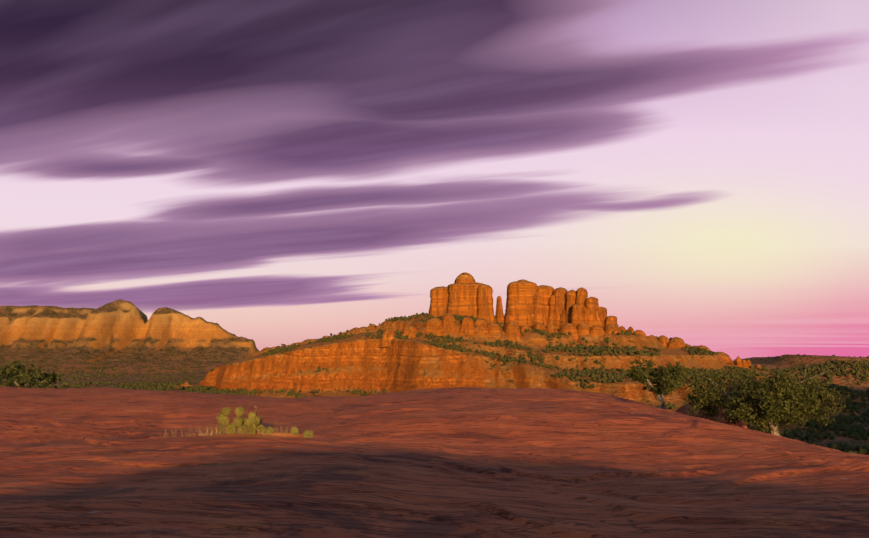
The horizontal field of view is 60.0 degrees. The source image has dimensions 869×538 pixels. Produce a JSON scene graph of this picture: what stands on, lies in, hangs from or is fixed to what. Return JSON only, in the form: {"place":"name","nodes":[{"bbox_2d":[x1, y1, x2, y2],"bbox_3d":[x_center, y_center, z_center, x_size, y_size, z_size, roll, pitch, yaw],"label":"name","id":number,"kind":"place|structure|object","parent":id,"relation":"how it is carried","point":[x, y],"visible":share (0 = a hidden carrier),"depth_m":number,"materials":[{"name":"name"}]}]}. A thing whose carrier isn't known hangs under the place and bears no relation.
{"place":"outdoors","nodes":[
{"label":"outdoors","id":0,"kind":"place"},
{"bbox_2d":[0,299,258,362],"bbox_3d":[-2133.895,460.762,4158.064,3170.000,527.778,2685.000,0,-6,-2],"label":"distant mesa","id":1,"kind":"structure","parent":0,"point":[120,330],"depth_m":3707.29,"materials":[{"name":"orange stone"}]},
{"bbox_2d":[0,358,848,436],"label":"juniper","id":2,"kind":"object","parent":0,"point":[789,393],"depth_m":32.98,"materials":[{"name":"green plant"}]},
{"bbox_2d":[0,354,868,537],"bbox_3d":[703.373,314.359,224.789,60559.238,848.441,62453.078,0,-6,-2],"label":"ground","id":3,"kind":"structure","parent":0,"point":[104,461],"depth_m":18.02,"materials":[{"name":"brown stone"}]},
{"bbox_2d":[164,406,314,437],"bbox_3d":[-6.025,4.758,23.251,4.791,1.116,1.360,0,-6,-2],"label":"prickly pear","id":4,"kind":"object","parent":3,"relation":"on","point":[251,424],"visible":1,"depth_m":23.18,"materials":[{"name":"green plant"}]},
{"bbox_2d":[0,354,868,386],"bbox_3d":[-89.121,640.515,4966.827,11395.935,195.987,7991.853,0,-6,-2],"label":"trees","id":5,"kind":"object","parent":3,"relation":"on","point":[168,377],"visible":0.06,"depth_m":1989.43,"materials":[{"name":"green plant"}]},
{"bbox_2d":[16,361,868,454],"bbox_3d":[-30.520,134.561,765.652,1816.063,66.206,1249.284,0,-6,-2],"label":"valley trees","id":6,"kind":"object","parent":3,"relation":"on","point":[847,448],"depth_m":667.87,"materials":[{"name":"green plant"}]},
{"bbox_2d":[675,402,747,428],"bbox_3d":[11.239,8.409,39.376,11.134,3.400,6.242,0,-6,-2],"label":"slickrock boulder","id":7,"kind":"object","parent":3,"relation":"on","point":[683,409],"visible":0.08,"depth_m":37.82,"materials":[{"name":"brown stone"}]},
{"bbox_2d":[0,0,868,359],"label":"sky","id":8,"kind":"structure","parent":0,"point":[273,173],"materials":[{"name":"purple"}]},
{"bbox_2d":[172,314,868,432],"bbox_3d":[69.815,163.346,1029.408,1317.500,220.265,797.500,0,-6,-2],"label":"rocky hill","id":9,"kind":"structure","parent":0,"point":[359,359],"depth_m":1013.47,"materials":[{"name":"orange stone"}]},
{"bbox_2d":[47,312,868,437],"bbox_3d":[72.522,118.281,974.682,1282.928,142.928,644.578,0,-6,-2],"label":"hill trees","id":10,"kind":"object","parent":9,"relation":"on","point":[863,418],"visible":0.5,"depth_m":1003.16,"materials":[{"name":"green plant"}]},
{"bbox_2d":[379,272,773,370],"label":"cathedral spires","id":11,"kind":"object","parent":9,"relation":"on","point":[550,309],"visible":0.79,"depth_m":1142.08,"materials":[{"name":"orange stone"}]}
]}

